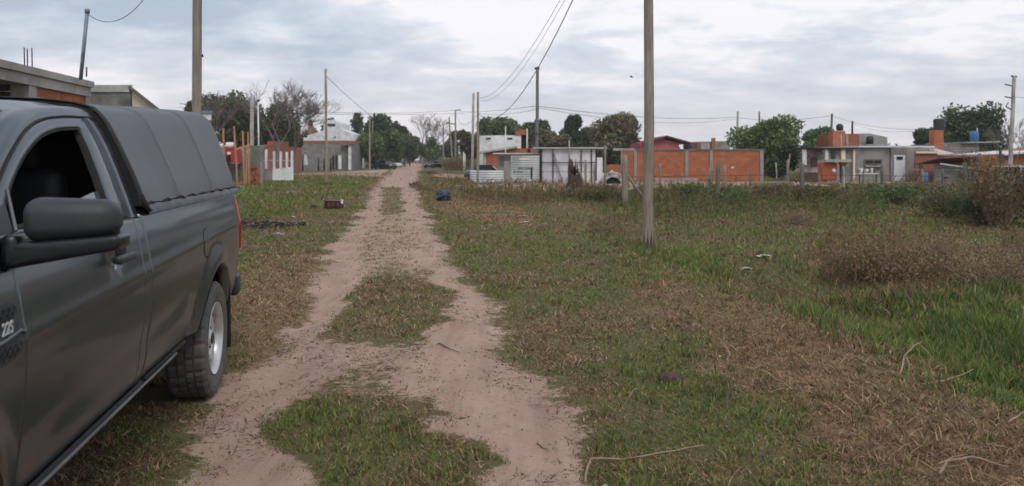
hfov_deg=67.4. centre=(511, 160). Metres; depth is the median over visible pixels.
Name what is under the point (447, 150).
tree
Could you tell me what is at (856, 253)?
shrub
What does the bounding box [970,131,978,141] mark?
blue drum
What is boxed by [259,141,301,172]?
brick house
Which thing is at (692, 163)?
long brick wall
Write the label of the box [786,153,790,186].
fence post
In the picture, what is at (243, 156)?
timber prop
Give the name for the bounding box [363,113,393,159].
tree
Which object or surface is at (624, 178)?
fence post
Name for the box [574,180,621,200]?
shrub
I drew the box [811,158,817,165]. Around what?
doorway
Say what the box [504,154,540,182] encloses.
sheet metal wall
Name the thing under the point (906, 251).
shrub
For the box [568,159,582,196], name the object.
splintered stump
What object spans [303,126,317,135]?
tree
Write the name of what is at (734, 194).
shrub
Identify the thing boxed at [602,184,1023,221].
green weeds
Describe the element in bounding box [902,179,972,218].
shrub
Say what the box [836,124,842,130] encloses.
water tank
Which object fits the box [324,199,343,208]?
broken crate
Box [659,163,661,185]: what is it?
fence post
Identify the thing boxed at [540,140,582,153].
tree
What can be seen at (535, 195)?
fence weeds
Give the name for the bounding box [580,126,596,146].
tree
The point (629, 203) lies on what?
grass
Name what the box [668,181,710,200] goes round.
shrub
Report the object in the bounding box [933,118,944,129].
water tank
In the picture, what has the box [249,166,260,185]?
brick pile
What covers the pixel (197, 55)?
street pole
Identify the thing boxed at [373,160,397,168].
parked car
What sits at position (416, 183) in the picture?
shrub
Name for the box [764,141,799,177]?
tree
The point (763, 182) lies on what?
earth heap
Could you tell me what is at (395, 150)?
tree
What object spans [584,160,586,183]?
fence post
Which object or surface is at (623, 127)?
tree
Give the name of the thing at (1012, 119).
street pole
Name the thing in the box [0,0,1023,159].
sky
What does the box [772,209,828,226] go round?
shrub
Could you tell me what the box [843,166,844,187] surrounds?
fence post
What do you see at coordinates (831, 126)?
street pole
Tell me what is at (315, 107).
bare tree
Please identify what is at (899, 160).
door
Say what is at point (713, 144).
brick house
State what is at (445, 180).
corner weeds
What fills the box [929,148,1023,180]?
brick cottage
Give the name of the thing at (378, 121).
overhead wire
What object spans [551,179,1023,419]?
long grass
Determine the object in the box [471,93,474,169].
street pole
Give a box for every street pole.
[192,0,203,114]
[250,100,253,145]
[324,69,327,183]
[369,115,370,169]
[440,123,447,168]
[446,117,454,157]
[455,109,460,156]
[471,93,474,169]
[476,92,478,182]
[534,67,539,154]
[643,0,653,247]
[736,111,738,148]
[830,113,832,130]
[1004,75,1016,165]
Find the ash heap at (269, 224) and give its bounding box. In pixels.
[241,214,305,228]
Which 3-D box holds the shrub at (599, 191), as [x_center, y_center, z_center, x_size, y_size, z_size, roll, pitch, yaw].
[3.564,1.160,27.440,1.887,0.797,1.434,0,0,0]
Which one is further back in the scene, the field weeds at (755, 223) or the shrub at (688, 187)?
the shrub at (688, 187)
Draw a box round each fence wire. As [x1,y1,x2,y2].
[628,187,923,190]
[642,174,865,176]
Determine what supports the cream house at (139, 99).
on the ground at (514, 440)
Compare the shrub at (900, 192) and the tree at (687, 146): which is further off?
the tree at (687, 146)
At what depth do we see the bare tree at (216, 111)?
79.69 m
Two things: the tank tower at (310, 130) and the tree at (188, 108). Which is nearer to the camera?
the tree at (188, 108)
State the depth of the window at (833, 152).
54.07 m
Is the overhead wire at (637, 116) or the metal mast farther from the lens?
the overhead wire at (637, 116)
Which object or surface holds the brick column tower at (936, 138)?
on the ground at (514, 440)
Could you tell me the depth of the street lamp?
67.94 m
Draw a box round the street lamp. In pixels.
[256,100,259,145]
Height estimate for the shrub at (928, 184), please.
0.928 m
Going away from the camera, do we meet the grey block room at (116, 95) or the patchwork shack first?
the grey block room at (116, 95)
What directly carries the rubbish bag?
on the ground at (514, 440)
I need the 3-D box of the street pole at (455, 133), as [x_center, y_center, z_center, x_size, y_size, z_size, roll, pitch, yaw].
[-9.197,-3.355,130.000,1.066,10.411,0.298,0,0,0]
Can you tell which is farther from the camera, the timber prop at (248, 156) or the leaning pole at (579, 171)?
the timber prop at (248, 156)
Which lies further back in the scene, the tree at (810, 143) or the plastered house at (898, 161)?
the tree at (810, 143)
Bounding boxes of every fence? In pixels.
[227,162,247,181]
[469,169,503,182]
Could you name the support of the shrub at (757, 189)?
on the ground at (514, 440)
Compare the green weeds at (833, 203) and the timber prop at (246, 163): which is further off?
the timber prop at (246, 163)
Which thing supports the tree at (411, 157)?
on the ground at (514, 440)
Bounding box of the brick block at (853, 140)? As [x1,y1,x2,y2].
[817,133,887,147]
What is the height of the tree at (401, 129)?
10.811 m
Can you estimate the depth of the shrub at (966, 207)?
18.18 m
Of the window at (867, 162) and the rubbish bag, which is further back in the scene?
the window at (867, 162)
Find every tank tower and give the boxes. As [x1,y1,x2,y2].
[308,121,312,134]
[828,131,844,146]
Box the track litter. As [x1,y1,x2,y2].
[178,186,596,485]
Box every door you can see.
[338,155,340,168]
[894,155,904,180]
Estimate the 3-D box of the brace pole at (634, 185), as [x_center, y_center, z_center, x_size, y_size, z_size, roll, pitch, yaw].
[4.080,0.901,25.300,0.752,1.016,0.100,0,0,0]
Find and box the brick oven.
[818,159,851,182]
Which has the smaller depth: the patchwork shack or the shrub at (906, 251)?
the shrub at (906, 251)
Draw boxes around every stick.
[584,445,703,483]
[725,384,772,410]
[737,270,773,322]
[899,341,934,374]
[921,369,973,384]
[937,456,1008,475]
[1007,411,1023,423]
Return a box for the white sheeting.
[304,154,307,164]
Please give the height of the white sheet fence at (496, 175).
0.926 m
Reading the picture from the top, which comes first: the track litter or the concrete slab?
the concrete slab
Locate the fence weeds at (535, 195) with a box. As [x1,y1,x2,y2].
[460,173,1021,205]
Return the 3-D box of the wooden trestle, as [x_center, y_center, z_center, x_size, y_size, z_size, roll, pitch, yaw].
[25.501,1.004,49.129,1.766,1.129,0.266,0,0,-11]
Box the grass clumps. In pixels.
[231,216,1023,485]
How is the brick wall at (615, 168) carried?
on the ground at (514, 440)
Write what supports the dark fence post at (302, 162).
on the ground at (514, 440)
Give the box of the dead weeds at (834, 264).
[813,218,1023,289]
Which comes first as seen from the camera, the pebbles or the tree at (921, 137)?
the pebbles
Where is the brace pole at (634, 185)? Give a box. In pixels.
[627,174,642,198]
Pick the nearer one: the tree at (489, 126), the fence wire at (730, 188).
the fence wire at (730, 188)
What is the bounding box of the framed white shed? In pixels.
[533,147,606,181]
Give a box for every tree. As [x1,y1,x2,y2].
[184,100,202,111]
[202,89,264,149]
[202,91,248,137]
[230,77,319,168]
[257,100,303,146]
[273,80,342,173]
[288,129,303,146]
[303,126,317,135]
[321,117,333,130]
[350,111,364,132]
[355,131,385,167]
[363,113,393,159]
[377,133,414,162]
[383,129,405,168]
[390,121,414,166]
[405,135,419,165]
[410,113,446,164]
[415,136,442,161]
[417,116,451,143]
[441,130,459,157]
[458,129,476,161]
[470,116,522,146]
[518,119,551,147]
[528,127,571,153]
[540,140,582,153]
[558,114,583,146]
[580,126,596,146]
[587,111,641,147]
[588,133,626,172]
[683,143,694,148]
[724,113,806,176]
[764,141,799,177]
[798,139,816,162]
[801,125,833,142]
[912,128,928,144]
[921,127,945,139]
[936,101,1013,151]
[981,118,1023,151]
[1004,131,1023,147]
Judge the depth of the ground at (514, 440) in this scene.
5.63 m
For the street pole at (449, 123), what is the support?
on the ground at (514, 440)
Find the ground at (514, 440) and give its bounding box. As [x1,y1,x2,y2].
[46,160,1023,485]
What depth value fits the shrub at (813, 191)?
27.41 m
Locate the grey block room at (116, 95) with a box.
[90,85,131,105]
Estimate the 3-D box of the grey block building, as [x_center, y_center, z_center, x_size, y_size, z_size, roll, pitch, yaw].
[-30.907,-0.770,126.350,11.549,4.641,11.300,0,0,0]
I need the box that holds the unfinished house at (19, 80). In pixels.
[0,47,93,103]
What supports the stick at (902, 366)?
on the ground at (514, 440)
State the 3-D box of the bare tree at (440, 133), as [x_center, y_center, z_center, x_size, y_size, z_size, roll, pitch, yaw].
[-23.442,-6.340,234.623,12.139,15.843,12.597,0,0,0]
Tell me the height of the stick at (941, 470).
0.065 m
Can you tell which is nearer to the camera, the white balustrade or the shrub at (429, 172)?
the white balustrade
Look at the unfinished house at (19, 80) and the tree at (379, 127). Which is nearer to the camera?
the unfinished house at (19, 80)
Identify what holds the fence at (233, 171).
on the ground at (514, 440)
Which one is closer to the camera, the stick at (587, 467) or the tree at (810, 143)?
the stick at (587, 467)
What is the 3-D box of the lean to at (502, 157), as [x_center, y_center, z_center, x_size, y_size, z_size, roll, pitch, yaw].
[0.288,0.514,58.200,3.376,2.072,3.000,0,0,0]
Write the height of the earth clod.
0.064 m
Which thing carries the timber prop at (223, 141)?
on the ground at (514, 440)
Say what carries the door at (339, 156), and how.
in the grey block building
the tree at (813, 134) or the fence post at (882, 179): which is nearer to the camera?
the fence post at (882, 179)
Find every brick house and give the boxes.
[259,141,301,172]
[691,138,728,148]
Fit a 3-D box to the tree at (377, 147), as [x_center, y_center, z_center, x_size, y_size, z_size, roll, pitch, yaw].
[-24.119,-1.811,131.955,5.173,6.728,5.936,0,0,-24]
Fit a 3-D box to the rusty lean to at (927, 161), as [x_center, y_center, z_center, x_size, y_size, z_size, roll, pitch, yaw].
[28.992,0.458,51.455,4.251,2.183,4.290,0,0,0]
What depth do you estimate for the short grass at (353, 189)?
6.22 m
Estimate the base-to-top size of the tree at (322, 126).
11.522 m
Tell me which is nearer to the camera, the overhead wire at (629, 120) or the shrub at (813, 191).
the shrub at (813, 191)
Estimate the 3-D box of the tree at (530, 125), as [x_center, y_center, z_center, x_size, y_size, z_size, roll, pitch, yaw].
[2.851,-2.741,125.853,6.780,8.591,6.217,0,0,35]
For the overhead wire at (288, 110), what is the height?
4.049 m
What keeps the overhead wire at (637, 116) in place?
attached to the street pole at (737, 124)
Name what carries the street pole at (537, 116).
on the ground at (514, 440)
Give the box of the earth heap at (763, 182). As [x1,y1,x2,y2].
[747,182,781,184]
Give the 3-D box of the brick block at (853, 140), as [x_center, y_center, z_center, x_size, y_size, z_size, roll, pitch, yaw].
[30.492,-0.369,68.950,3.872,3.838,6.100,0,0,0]
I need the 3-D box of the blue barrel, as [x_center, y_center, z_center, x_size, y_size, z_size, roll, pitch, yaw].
[26.362,1.175,49.000,0.357,0.750,0.357,0,0,0]
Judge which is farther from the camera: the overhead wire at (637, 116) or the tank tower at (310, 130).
the tank tower at (310, 130)
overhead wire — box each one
[88,0,142,21]
[179,107,472,114]
[186,104,454,112]
[327,77,441,138]
[455,106,532,111]
[479,0,564,100]
[482,0,572,118]
[483,0,559,97]
[540,106,732,118]
[542,108,731,122]
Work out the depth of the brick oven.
51.00 m
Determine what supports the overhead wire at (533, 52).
attached to the street pole at (477, 172)
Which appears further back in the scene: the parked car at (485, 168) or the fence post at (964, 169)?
the parked car at (485, 168)
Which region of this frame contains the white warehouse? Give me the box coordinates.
[479,129,527,165]
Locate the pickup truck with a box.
[0,96,240,485]
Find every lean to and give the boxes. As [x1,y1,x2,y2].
[493,153,537,170]
[913,151,976,183]
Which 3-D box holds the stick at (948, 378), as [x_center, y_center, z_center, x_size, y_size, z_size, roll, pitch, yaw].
[2.964,1.462,5.175,0.629,0.027,0.052,0,0,-31]
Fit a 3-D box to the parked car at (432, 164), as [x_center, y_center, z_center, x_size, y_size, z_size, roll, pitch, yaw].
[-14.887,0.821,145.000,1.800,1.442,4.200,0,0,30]
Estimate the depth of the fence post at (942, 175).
28.97 m
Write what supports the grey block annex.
on the ground at (514, 440)
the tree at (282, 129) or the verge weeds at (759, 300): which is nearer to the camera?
the verge weeds at (759, 300)
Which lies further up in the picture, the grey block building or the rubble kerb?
the grey block building
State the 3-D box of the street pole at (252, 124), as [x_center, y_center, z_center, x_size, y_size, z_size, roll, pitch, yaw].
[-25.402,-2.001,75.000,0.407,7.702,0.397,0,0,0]
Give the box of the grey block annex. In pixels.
[910,141,1000,154]
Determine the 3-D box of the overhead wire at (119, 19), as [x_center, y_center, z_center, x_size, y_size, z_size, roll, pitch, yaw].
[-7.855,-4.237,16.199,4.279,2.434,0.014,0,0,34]
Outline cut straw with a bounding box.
[67,206,1023,485]
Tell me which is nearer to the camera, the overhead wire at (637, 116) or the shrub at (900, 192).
the shrub at (900, 192)
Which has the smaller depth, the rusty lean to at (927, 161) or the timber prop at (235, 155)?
the timber prop at (235, 155)
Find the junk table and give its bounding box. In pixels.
[855,173,878,182]
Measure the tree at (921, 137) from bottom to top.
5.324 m
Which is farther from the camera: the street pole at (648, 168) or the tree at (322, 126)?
the tree at (322, 126)
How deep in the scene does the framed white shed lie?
53.50 m
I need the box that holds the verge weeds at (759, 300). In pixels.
[676,259,883,356]
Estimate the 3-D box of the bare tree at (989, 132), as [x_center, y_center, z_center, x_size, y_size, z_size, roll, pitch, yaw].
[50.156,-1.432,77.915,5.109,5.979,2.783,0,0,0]
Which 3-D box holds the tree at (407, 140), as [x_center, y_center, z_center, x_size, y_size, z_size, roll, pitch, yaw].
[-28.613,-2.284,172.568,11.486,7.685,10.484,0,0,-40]
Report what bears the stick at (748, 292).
on the ground at (514, 440)
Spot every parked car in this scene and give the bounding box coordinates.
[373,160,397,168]
[423,161,441,167]
[464,165,497,178]
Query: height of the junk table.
0.680 m
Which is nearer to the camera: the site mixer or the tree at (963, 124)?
the site mixer
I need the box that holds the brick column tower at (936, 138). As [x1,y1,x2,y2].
[929,130,943,155]
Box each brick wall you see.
[607,165,619,173]
[613,148,764,181]
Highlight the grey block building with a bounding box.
[302,141,361,169]
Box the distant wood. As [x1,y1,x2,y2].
[221,143,1019,163]
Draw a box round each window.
[831,150,835,158]
[864,159,884,166]
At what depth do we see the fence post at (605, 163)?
31.96 m
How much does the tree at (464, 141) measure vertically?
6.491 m
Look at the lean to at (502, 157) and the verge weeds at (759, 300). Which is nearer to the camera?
the verge weeds at (759, 300)
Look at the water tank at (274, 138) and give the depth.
86.08 m
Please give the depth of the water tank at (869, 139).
65.30 m
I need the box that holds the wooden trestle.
[899,167,923,183]
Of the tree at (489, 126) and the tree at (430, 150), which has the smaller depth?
the tree at (489, 126)
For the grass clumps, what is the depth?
4.83 m
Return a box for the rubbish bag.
[436,190,450,200]
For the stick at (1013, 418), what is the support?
on the ground at (514, 440)
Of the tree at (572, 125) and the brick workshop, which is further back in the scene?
the tree at (572, 125)
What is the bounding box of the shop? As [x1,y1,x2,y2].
[202,111,212,122]
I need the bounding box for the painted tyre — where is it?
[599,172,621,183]
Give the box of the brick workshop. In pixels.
[479,146,534,168]
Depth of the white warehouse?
76.40 m
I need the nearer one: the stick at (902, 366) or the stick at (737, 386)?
the stick at (737, 386)
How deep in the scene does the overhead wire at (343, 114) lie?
73.52 m
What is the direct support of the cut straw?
on the ground at (514, 440)
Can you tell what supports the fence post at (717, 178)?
on the ground at (514, 440)
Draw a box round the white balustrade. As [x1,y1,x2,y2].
[263,149,293,180]
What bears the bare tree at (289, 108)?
on the ground at (514, 440)
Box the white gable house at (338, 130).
[303,120,363,167]
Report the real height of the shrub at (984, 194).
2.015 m
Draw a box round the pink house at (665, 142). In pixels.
[630,135,690,148]
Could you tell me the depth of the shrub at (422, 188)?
39.31 m
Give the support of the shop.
on the ground at (514, 440)
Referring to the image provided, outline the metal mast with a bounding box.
[79,9,89,79]
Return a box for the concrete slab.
[250,145,262,182]
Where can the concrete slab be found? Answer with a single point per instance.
(256, 155)
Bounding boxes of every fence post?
[302,155,303,170]
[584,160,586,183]
[604,145,605,184]
[622,155,627,206]
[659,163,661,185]
[715,162,719,201]
[723,165,725,186]
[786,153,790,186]
[799,164,803,198]
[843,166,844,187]
[862,172,863,197]
[880,165,884,185]
[941,169,943,182]
[962,163,967,196]
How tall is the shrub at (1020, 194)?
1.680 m
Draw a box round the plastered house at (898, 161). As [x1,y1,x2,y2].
[818,146,937,181]
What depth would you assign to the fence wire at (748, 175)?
27.26 m
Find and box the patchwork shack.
[782,148,856,181]
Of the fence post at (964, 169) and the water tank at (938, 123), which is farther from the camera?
the water tank at (938, 123)
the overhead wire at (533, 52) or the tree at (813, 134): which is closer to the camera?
the overhead wire at (533, 52)
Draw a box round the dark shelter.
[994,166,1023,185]
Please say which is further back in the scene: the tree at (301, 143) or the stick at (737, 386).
the tree at (301, 143)
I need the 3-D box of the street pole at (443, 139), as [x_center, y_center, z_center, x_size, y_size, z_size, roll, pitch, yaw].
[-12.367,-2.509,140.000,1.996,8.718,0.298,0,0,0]
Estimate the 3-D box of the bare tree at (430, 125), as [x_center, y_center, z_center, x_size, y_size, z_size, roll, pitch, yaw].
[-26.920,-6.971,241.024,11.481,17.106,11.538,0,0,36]
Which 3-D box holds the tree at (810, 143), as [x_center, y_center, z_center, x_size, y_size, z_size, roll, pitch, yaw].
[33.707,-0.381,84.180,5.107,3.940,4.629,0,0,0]
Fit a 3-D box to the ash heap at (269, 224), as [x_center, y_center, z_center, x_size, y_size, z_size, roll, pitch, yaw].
[-5.766,1.452,18.429,1.663,0.204,3.182,0,0,-19]
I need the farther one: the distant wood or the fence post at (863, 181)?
the distant wood
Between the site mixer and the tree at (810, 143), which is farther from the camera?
the tree at (810, 143)
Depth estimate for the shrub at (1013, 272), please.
9.47 m
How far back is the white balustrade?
57.00 m
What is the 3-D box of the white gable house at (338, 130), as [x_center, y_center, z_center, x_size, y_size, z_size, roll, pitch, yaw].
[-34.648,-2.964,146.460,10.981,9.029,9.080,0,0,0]
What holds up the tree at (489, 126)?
on the ground at (514, 440)
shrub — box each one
[408,181,424,186]
[408,184,433,189]
[417,170,443,173]
[440,156,476,169]
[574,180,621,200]
[586,182,634,202]
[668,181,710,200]
[701,186,758,202]
[735,181,798,199]
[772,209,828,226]
[787,183,859,202]
[816,240,902,267]
[832,241,963,284]
[859,181,934,205]
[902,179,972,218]
[912,177,960,196]
[912,239,1023,289]
[938,187,1021,224]
[955,141,1023,227]
[1002,156,1023,224]
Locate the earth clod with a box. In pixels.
[654,370,686,382]
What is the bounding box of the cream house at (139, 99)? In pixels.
[128,85,158,108]
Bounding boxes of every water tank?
[269,135,278,140]
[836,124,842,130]
[866,136,873,143]
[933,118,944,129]
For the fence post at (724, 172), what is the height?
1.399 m
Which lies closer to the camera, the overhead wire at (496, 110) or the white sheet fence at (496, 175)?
the white sheet fence at (496, 175)
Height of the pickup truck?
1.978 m
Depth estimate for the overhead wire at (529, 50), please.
28.87 m
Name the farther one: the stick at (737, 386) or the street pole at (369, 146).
the street pole at (369, 146)
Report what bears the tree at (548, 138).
on the ground at (514, 440)
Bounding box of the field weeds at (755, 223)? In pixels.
[586,193,1016,252]
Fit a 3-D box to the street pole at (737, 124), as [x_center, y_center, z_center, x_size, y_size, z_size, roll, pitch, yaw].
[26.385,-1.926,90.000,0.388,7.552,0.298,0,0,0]
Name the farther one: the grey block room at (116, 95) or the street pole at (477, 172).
the street pole at (477, 172)
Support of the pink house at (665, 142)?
on the ground at (514, 440)
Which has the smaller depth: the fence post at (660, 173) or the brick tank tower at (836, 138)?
the fence post at (660, 173)
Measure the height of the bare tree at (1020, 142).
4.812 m
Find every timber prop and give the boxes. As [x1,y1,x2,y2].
[222,128,224,156]
[233,126,237,184]
[242,131,245,184]
[245,147,246,181]
[247,132,249,183]
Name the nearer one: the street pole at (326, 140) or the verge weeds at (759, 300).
the verge weeds at (759, 300)
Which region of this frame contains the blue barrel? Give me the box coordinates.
[924,173,927,182]
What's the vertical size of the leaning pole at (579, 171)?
1.242 m
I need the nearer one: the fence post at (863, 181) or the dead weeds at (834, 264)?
the dead weeds at (834, 264)
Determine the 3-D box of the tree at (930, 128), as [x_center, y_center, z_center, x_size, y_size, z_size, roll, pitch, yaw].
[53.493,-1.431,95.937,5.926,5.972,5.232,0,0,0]
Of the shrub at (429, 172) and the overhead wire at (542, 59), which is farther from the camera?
the shrub at (429, 172)
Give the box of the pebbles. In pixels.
[201,237,576,485]
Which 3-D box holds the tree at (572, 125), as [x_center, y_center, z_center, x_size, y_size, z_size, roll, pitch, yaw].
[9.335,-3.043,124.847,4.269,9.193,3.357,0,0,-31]
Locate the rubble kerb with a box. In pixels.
[653,178,698,181]
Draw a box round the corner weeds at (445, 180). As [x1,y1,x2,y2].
[424,175,562,201]
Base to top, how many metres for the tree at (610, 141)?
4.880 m
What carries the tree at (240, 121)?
on the ground at (514, 440)
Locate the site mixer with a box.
[220,142,241,169]
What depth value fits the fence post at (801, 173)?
27.93 m
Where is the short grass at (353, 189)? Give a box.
[43,171,1023,485]
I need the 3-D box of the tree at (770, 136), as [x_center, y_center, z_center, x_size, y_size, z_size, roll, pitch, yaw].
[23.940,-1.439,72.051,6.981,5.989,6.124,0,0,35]
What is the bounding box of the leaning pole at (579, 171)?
[578,169,588,195]
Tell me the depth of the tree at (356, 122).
169.22 m

